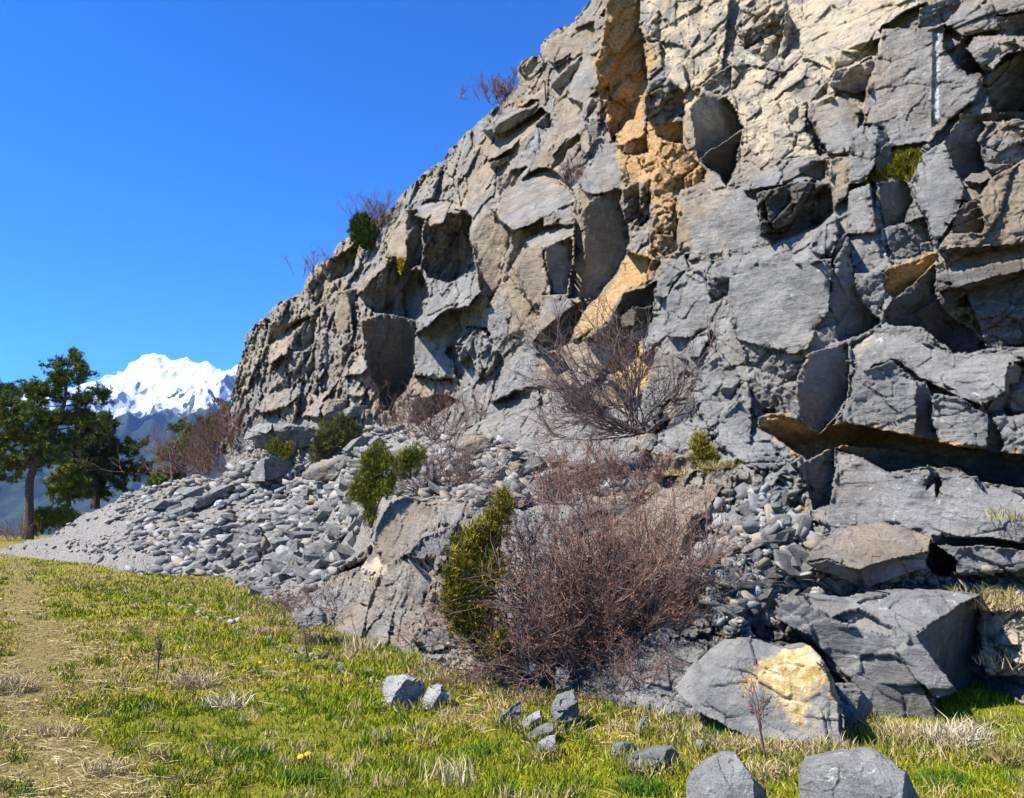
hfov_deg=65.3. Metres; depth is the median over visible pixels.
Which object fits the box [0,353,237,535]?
mountain
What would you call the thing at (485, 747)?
grass tussock
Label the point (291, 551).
scree stone
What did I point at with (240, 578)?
scree stone
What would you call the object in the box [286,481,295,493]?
scree stone
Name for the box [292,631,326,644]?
grass tussock
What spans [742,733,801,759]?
grass tussock
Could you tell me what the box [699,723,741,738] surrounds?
grass tussock
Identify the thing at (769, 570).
scree stone
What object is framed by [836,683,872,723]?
boulder
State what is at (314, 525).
scree stone
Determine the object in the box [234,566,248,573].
boulder
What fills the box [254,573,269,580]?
scree stone
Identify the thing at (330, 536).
scree stone
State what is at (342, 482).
scree stone
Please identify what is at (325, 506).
scree stone
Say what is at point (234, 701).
grass tussock
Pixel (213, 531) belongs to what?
boulder
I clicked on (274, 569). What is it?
scree stone
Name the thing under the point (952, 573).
scree stone
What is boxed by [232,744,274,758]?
grass tussock
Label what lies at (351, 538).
scree stone
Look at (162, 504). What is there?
boulder
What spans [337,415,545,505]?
bare shrub
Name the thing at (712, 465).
grass tussock
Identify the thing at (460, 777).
grass tussock
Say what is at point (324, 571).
scree stone
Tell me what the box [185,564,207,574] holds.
scree stone
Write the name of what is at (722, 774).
boulder
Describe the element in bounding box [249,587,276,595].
scree stone
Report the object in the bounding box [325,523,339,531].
scree stone
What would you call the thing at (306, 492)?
scree stone
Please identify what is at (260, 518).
scree stone
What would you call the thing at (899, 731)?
grass tussock
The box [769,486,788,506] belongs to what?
scree stone
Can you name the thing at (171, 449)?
dead stem
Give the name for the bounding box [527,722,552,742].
boulder
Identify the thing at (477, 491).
scree stone
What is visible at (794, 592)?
scree stone
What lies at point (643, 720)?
boulder
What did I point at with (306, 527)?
scree stone
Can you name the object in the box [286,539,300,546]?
scree stone
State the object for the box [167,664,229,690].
grass tussock
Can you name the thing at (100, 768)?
grass tussock
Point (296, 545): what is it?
scree stone
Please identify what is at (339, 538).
scree stone
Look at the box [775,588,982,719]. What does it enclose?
boulder
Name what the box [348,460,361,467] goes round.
scree stone
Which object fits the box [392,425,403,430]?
boulder
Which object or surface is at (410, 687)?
boulder
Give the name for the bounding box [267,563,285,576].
scree stone
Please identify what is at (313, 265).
bare shrub
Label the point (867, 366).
cliff
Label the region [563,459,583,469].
scree stone
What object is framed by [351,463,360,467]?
scree stone
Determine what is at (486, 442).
boulder
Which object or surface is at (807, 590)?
scree stone
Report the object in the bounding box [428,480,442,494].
scree stone
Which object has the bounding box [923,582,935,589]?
scree stone
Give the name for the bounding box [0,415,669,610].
scree slope
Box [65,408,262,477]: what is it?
bare shrub
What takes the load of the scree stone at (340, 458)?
on the scree slope
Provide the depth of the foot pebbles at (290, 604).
12.98 m
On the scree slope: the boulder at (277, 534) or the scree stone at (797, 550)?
the boulder at (277, 534)
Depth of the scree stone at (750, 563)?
7.70 m
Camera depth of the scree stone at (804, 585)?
7.31 m
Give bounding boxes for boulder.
[148,500,181,508]
[164,506,192,516]
[175,486,209,497]
[176,536,193,546]
[180,495,216,507]
[201,527,220,539]
[208,484,233,496]
[214,500,226,506]
[216,547,229,556]
[221,531,240,544]
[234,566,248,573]
[244,423,285,449]
[246,543,260,553]
[250,526,263,536]
[251,458,293,482]
[260,537,270,553]
[264,531,288,537]
[271,539,289,550]
[273,423,315,449]
[292,606,326,626]
[301,455,343,480]
[321,398,346,419]
[324,449,341,459]
[340,405,368,416]
[342,436,369,452]
[368,437,384,446]
[383,674,424,708]
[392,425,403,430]
[405,409,428,422]
[420,683,450,710]
[456,435,490,458]
[486,465,506,480]
[493,451,523,463]
[500,701,520,726]
[508,463,523,475]
[514,710,540,732]
[525,661,544,681]
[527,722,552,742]
[537,735,555,755]
[551,689,578,726]
[555,666,572,690]
[611,741,636,757]
[622,480,640,491]
[627,745,678,772]
[635,716,646,734]
[675,637,845,744]
[686,707,704,720]
[686,751,765,797]
[695,739,704,749]
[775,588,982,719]
[798,747,918,797]
[805,522,931,588]
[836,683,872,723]
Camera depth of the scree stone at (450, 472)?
13.23 m
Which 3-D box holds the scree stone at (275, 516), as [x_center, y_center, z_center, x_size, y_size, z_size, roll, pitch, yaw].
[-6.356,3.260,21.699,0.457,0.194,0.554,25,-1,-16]
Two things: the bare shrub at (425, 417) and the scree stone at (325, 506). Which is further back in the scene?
the scree stone at (325, 506)
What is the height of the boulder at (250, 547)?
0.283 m
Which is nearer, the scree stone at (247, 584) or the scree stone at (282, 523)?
the scree stone at (247, 584)
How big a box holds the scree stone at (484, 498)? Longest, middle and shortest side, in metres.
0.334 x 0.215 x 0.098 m
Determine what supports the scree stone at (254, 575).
on the scree slope
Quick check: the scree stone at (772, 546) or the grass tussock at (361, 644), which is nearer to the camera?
the scree stone at (772, 546)
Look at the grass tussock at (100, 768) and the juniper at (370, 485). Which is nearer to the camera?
the grass tussock at (100, 768)
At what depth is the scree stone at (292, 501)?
22.34 m
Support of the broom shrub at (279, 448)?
on the boulder at (268, 469)
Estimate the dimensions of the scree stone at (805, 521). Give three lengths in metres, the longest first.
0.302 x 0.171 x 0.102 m
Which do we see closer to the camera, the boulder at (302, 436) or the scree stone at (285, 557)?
the scree stone at (285, 557)
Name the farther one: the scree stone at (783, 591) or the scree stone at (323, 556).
the scree stone at (323, 556)
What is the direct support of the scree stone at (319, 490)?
on the scree slope
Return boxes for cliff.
[219,0,1023,720]
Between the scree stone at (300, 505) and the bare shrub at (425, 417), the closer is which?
the bare shrub at (425, 417)
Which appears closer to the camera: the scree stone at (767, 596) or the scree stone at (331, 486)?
the scree stone at (767, 596)
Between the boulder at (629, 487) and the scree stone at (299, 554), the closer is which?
the boulder at (629, 487)
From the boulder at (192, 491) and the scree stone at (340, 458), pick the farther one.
the boulder at (192, 491)
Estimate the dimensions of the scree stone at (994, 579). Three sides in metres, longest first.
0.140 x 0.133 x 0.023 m
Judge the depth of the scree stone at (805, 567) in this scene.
7.27 m
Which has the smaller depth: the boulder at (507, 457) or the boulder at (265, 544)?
the boulder at (507, 457)
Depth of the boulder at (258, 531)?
20.20 m
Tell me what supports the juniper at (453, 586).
on the meadow
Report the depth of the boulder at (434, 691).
6.29 m
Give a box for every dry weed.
[149,635,165,679]
[300,621,315,657]
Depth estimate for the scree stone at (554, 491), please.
11.30 m
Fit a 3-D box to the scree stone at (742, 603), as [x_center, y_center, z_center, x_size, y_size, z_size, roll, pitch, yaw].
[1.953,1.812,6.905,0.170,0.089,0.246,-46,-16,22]
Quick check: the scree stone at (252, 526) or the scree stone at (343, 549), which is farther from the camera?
the scree stone at (252, 526)
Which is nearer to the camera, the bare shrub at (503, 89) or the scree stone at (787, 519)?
the scree stone at (787, 519)
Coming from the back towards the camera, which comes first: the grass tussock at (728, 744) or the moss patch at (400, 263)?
the moss patch at (400, 263)
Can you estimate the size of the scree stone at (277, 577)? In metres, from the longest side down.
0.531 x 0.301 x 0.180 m
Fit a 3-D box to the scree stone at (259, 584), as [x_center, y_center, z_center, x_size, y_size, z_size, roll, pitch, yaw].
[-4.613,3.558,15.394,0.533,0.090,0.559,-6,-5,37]
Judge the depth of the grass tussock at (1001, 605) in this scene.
6.39 m
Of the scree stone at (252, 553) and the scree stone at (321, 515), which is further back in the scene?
the scree stone at (321, 515)
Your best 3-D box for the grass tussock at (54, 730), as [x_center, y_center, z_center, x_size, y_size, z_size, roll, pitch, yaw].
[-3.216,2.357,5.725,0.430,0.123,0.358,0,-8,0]
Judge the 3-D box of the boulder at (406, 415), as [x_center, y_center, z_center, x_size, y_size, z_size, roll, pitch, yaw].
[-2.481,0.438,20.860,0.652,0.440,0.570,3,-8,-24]
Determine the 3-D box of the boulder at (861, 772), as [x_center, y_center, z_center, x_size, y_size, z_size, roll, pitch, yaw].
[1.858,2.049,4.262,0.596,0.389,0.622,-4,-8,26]
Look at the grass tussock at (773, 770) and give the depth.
4.72 m
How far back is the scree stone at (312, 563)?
15.41 m
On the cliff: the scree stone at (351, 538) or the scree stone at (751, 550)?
the scree stone at (751, 550)
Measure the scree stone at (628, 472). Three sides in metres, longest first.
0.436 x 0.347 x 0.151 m
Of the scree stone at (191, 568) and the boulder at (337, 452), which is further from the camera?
the boulder at (337, 452)
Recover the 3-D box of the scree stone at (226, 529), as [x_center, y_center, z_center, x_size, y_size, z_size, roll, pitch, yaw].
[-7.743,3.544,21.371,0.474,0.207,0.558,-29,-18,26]
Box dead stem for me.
[164,422,188,478]
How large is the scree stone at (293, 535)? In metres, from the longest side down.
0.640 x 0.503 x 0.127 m
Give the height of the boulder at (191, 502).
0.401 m
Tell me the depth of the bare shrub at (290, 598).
10.92 m
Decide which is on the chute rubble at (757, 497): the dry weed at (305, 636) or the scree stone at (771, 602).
the scree stone at (771, 602)
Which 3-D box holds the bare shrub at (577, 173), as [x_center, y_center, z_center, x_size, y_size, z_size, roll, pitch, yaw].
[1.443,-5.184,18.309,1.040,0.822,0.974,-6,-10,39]
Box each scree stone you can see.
[182,547,191,554]
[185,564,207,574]
[190,557,206,564]
[203,546,217,553]
[210,539,226,547]
[210,564,225,573]
[218,526,233,532]
[220,512,237,521]
[222,559,241,568]
[225,524,242,528]
[226,540,246,549]
[232,531,249,541]
[233,545,245,559]
[234,574,248,583]
[237,527,250,532]
[238,576,248,582]
[239,581,255,587]
[242,533,250,542]
[245,522,262,529]
[246,550,260,557]
[247,536,261,543]
[248,571,264,579]
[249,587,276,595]
[253,581,275,586]
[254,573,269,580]
[255,513,270,522]
[260,560,278,572]
[261,552,276,565]
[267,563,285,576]
[267,574,285,583]
[267,580,287,585]
[269,564,281,573]
[271,511,284,521]
[271,521,285,525]
[274,550,299,557]
[279,553,291,563]
[281,564,298,574]
[285,609,303,617]
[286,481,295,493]
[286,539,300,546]
[287,542,304,550]
[288,497,302,505]
[288,520,304,525]
[289,531,312,539]
[289,554,303,562]
[290,552,302,556]
[293,566,313,579]
[294,500,309,509]
[297,561,311,565]
[299,489,313,495]
[301,522,313,530]
[303,545,316,554]
[304,553,320,561]
[306,559,319,566]
[309,522,321,531]
[310,574,321,580]
[313,511,329,520]
[313,547,321,553]
[314,560,336,568]
[317,488,322,497]
[317,540,329,551]
[319,501,332,513]
[320,551,331,559]
[320,651,330,658]
[321,569,328,580]
[323,481,337,495]
[324,541,338,551]
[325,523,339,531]
[328,530,335,539]
[329,482,338,490]
[330,526,345,536]
[332,550,346,560]
[334,534,346,540]
[335,543,354,555]
[336,459,350,469]
[336,490,344,499]
[337,455,353,461]
[338,477,347,491]
[341,450,354,456]
[341,505,356,516]
[346,530,355,547]
[347,514,362,531]
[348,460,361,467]
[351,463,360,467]
[389,450,399,454]
[392,482,410,495]
[420,480,439,487]
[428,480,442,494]
[444,467,456,476]
[457,462,474,469]
[471,486,485,494]
[478,494,493,503]
[501,479,524,487]
[512,491,532,507]
[522,478,541,492]
[532,462,543,469]
[542,458,568,465]
[548,486,561,497]
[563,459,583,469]
[574,463,591,469]
[591,486,610,495]
[593,462,610,468]
[596,469,612,477]
[603,474,624,481]
[610,464,635,473]
[629,462,646,469]
[633,470,651,487]
[699,570,714,580]
[708,595,722,602]
[709,564,723,570]
[715,602,747,619]
[721,604,743,626]
[724,580,753,597]
[726,571,737,582]
[737,500,750,516]
[738,555,754,566]
[738,600,746,608]
[742,541,774,554]
[748,613,757,627]
[756,593,775,608]
[757,566,786,577]
[757,588,773,602]
[760,579,778,588]
[762,532,788,542]
[763,544,778,548]
[768,594,782,609]
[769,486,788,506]
[769,514,791,529]
[770,500,782,513]
[773,550,797,572]
[774,527,795,546]
[774,552,801,576]
[779,578,786,593]
[784,544,808,561]
[788,589,800,597]
[790,580,801,592]
[794,515,812,541]
[796,561,817,580]
[797,587,811,595]
[799,582,815,587]
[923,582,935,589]
[950,571,969,581]
[971,575,984,580]
[991,576,1008,584]
[1011,563,1023,572]
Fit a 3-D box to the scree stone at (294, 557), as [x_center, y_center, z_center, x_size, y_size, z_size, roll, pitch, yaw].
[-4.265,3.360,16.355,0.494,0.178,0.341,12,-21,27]
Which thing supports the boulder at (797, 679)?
on the meadow
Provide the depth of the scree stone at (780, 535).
7.75 m
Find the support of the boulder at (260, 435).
on the cliff
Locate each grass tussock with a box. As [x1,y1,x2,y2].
[0,669,50,695]
[33,719,94,738]
[71,756,138,778]
[122,696,163,710]
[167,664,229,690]
[184,686,259,710]
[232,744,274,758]
[246,623,278,634]
[278,766,325,783]
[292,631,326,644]
[340,632,384,653]
[356,668,395,680]
[418,749,478,791]
[462,739,502,756]
[612,772,675,797]
[653,719,707,735]
[658,469,697,475]
[696,459,742,468]
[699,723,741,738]
[701,729,765,755]
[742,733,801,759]
[744,755,798,783]
[793,730,856,754]
[844,712,894,741]
[860,714,942,745]
[906,761,974,788]
[908,709,1004,750]
[945,581,1023,602]
[963,737,1023,770]
[966,585,1023,611]
[972,646,1023,669]
[985,505,1023,519]
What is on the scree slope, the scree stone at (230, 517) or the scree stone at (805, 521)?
the scree stone at (230, 517)
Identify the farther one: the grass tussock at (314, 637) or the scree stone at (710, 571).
the grass tussock at (314, 637)
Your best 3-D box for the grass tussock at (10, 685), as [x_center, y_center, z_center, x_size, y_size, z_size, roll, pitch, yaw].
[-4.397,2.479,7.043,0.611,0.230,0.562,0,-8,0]
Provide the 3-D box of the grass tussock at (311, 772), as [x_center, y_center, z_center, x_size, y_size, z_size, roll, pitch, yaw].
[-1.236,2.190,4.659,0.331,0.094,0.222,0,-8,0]
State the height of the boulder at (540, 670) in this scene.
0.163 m
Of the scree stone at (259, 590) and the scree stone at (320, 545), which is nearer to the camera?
the scree stone at (259, 590)
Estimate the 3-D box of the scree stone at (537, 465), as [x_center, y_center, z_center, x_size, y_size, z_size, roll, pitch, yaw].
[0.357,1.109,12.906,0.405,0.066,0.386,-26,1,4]
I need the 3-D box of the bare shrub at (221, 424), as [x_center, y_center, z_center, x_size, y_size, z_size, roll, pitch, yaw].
[-9.184,0.638,27.089,4.610,3.399,3.773,0,-8,0]
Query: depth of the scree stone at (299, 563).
15.68 m
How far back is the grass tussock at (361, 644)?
8.83 m
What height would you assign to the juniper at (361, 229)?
1.433 m
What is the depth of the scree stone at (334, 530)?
16.50 m
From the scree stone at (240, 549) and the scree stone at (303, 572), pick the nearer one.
the scree stone at (303, 572)
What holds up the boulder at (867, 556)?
on the cliff
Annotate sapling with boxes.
[734,663,787,757]
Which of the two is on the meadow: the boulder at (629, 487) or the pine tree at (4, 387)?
the pine tree at (4, 387)
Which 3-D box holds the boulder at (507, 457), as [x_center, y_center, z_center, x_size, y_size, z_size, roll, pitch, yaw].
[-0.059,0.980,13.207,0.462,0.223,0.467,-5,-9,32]
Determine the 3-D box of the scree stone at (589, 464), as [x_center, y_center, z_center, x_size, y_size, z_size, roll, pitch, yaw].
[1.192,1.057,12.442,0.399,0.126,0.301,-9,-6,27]
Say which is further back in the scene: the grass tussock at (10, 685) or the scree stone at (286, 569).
the scree stone at (286, 569)
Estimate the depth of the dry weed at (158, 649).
7.45 m
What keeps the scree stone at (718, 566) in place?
on the chute rubble at (757, 497)
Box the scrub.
[19,503,81,537]
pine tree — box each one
[0,345,114,539]
[0,379,25,488]
[59,408,156,508]
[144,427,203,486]
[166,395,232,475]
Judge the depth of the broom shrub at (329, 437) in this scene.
22.35 m
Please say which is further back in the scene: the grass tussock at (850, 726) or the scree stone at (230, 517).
the scree stone at (230, 517)
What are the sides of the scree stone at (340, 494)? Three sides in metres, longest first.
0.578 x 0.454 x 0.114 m
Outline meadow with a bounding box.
[0,535,1023,797]
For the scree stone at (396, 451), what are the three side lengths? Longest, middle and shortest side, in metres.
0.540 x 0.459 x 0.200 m
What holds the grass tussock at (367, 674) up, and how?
on the meadow
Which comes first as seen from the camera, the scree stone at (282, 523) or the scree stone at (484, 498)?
the scree stone at (484, 498)
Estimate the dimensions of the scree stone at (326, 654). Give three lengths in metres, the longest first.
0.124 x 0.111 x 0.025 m
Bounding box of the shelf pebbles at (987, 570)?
[874,565,1023,594]
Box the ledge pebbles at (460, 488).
[244,423,666,507]
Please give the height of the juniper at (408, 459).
0.679 m
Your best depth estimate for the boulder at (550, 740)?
5.11 m
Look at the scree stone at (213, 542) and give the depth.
20.15 m
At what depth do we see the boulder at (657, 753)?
4.87 m
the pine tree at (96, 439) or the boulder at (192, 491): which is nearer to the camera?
the boulder at (192, 491)
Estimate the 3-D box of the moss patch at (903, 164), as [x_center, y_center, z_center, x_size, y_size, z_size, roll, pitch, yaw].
[5.282,-3.224,11.179,0.703,0.751,1.129,5,-9,-31]
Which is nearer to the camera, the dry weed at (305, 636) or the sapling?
the sapling
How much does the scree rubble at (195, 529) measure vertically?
3.604 m
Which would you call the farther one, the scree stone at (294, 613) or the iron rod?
the iron rod
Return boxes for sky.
[0,0,590,388]
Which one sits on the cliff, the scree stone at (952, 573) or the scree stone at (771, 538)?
the scree stone at (771, 538)
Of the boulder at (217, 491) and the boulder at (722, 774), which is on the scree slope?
the boulder at (217, 491)
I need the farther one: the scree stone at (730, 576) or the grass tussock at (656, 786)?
the scree stone at (730, 576)
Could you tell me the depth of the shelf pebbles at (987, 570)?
7.01 m
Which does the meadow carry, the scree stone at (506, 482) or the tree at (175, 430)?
the tree at (175, 430)
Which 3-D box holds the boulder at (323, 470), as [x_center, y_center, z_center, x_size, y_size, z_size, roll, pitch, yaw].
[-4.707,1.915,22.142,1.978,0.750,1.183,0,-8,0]
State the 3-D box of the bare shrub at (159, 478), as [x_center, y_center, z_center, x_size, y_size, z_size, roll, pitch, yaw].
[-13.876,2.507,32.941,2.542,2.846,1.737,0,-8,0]
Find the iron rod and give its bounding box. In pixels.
[541,80,545,99]
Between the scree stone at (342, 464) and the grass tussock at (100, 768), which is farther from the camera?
the scree stone at (342, 464)
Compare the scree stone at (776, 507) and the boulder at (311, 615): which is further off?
the boulder at (311, 615)
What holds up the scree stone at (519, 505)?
on the scree slope
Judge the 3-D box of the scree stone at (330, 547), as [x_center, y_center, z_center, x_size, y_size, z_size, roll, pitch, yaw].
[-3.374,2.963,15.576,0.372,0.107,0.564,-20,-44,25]
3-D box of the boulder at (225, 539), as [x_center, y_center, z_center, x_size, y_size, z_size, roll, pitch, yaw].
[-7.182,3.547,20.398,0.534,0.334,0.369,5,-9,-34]
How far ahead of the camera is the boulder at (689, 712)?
5.99 m
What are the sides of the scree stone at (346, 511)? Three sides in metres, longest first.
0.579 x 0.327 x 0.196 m
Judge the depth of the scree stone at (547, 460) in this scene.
12.96 m
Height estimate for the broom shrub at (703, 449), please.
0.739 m
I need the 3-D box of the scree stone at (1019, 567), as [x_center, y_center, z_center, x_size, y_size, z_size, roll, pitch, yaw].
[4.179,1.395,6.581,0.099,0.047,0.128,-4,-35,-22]
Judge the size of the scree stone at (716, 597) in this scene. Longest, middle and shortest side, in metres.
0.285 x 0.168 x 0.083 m
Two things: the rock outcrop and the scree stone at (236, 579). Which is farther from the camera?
the scree stone at (236, 579)
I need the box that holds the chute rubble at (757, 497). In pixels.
[681,481,826,634]
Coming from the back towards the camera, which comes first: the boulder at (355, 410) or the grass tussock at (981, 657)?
the boulder at (355, 410)
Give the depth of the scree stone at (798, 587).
7.35 m
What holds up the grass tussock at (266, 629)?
on the meadow
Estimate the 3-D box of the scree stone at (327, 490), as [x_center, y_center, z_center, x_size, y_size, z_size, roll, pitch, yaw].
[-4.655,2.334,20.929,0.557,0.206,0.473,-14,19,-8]
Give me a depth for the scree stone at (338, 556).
14.61 m
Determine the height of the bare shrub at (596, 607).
2.610 m
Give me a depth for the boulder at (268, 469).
24.07 m
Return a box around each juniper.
[345,209,377,250]
[345,437,398,531]
[389,440,429,480]
[434,484,516,666]
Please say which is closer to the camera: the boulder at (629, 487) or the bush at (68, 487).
the boulder at (629, 487)
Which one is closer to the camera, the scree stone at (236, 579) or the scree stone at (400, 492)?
the scree stone at (400, 492)
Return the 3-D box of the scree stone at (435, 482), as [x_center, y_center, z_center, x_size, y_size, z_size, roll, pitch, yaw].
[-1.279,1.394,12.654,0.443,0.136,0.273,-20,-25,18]
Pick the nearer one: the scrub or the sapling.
the sapling
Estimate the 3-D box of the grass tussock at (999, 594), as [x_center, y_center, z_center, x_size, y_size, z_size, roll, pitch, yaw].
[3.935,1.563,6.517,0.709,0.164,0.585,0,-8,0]
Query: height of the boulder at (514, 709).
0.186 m
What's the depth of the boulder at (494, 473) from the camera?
12.21 m
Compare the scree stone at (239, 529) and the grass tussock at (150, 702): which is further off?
the scree stone at (239, 529)
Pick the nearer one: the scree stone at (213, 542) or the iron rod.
the scree stone at (213, 542)
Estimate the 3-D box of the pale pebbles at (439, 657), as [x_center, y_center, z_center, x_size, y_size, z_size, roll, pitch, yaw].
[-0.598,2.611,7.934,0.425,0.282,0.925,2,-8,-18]
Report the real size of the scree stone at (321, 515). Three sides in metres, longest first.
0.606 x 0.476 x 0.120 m
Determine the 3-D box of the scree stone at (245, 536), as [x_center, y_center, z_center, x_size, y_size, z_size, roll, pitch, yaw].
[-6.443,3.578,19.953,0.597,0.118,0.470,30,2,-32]
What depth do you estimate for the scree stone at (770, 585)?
7.34 m
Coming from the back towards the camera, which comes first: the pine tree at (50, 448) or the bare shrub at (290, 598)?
the pine tree at (50, 448)
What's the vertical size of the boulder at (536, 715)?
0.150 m
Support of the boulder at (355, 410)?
on the scree slope
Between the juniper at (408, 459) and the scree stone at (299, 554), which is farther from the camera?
the scree stone at (299, 554)
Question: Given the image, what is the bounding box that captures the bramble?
[443,410,681,529]
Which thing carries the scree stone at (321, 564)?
on the scree slope
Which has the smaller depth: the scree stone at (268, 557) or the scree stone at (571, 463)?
the scree stone at (571, 463)
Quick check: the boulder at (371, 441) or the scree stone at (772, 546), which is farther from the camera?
the boulder at (371, 441)
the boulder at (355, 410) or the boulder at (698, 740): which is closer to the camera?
the boulder at (698, 740)
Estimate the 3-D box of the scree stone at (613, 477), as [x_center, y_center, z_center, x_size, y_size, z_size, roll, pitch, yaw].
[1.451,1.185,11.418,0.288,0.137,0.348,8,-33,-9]
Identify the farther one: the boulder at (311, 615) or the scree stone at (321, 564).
the scree stone at (321, 564)
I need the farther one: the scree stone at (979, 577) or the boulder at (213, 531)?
the boulder at (213, 531)
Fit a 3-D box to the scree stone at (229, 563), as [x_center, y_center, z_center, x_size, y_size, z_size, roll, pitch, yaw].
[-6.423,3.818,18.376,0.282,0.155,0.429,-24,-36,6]
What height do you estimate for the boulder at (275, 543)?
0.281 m
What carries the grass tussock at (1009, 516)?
on the cliff
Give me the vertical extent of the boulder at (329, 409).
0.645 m
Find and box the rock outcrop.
[314,497,473,674]
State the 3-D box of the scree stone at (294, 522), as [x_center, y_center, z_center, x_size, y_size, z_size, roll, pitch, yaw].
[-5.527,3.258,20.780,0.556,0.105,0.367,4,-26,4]
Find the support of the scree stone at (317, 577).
on the scree slope
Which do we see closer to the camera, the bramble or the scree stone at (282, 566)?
the bramble
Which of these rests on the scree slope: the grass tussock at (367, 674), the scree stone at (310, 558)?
the scree stone at (310, 558)
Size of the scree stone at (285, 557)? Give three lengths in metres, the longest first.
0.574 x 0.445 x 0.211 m
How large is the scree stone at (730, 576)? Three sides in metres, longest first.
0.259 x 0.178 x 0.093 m
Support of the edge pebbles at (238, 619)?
on the meadow
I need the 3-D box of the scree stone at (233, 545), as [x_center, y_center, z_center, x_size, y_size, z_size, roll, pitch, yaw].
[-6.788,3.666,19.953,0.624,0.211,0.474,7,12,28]
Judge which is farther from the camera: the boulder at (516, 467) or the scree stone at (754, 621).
the boulder at (516, 467)
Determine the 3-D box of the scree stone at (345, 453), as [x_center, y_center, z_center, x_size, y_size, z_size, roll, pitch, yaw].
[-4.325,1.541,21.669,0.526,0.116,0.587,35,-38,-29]
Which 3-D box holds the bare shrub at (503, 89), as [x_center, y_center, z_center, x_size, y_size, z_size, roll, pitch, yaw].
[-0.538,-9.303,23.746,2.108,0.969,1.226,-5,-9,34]
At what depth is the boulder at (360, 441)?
21.59 m
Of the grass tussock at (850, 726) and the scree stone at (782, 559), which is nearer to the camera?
the grass tussock at (850, 726)
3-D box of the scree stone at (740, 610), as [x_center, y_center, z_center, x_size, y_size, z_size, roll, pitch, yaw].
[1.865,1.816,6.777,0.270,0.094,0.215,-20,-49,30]
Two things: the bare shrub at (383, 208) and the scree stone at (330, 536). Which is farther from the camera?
the bare shrub at (383, 208)
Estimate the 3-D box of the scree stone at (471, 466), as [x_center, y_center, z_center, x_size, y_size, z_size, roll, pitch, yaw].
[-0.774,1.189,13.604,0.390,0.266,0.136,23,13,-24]
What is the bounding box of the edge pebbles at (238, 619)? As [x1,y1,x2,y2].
[19,568,388,689]
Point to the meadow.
(22, 591)
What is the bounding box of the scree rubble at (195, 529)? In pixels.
[7,446,390,611]
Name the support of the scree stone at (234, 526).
on the scree slope
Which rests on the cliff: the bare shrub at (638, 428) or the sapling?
the bare shrub at (638, 428)
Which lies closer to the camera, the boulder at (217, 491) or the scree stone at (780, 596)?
the scree stone at (780, 596)
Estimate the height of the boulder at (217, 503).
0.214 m
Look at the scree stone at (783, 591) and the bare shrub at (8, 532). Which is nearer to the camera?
the scree stone at (783, 591)
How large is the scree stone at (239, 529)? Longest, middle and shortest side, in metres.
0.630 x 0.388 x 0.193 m
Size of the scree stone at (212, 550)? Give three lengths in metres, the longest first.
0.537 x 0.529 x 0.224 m
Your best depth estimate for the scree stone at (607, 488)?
11.17 m
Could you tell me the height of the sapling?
0.552 m
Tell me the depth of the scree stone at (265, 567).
16.38 m
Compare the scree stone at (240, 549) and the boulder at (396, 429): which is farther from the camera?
the boulder at (396, 429)
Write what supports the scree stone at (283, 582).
on the scree slope
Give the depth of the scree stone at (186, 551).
19.77 m
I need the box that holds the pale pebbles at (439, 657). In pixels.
[436,642,479,674]
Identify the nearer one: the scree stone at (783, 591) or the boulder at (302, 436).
the scree stone at (783, 591)
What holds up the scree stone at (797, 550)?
on the chute rubble at (757, 497)
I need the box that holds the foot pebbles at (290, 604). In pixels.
[269,591,310,609]
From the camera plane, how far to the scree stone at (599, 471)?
11.70 m
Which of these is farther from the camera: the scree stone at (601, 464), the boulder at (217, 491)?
the boulder at (217, 491)
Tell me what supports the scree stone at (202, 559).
on the scree slope
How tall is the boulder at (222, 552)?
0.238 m
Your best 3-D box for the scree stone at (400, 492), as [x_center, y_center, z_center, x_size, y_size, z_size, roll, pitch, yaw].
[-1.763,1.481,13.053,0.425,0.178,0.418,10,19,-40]
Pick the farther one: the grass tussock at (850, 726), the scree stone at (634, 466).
the scree stone at (634, 466)
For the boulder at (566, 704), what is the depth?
5.75 m
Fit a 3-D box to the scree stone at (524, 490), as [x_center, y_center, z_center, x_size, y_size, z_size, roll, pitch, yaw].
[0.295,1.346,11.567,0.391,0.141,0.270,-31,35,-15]
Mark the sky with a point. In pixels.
(161, 161)
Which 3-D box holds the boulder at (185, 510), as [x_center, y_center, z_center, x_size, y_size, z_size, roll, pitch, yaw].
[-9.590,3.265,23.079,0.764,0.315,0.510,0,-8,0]
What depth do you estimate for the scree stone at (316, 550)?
16.48 m
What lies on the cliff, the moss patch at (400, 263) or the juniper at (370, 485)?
the moss patch at (400, 263)
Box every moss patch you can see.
[396,256,406,273]
[853,147,921,185]
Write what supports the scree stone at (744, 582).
on the chute rubble at (757, 497)
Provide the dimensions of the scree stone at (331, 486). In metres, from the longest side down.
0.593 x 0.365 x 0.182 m
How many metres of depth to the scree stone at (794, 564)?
7.37 m
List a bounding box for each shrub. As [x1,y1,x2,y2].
[0,514,40,540]
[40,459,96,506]
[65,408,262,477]
[180,371,273,456]
[241,571,341,618]
[264,436,296,460]
[282,244,332,277]
[305,408,362,466]
[335,187,402,229]
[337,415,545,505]
[363,373,498,440]
[369,446,793,704]
[456,64,517,104]
[477,282,736,458]
[509,625,726,706]
[558,155,586,190]
[684,429,719,476]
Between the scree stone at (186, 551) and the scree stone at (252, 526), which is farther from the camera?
the scree stone at (252, 526)
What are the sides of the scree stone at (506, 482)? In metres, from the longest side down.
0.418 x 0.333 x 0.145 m

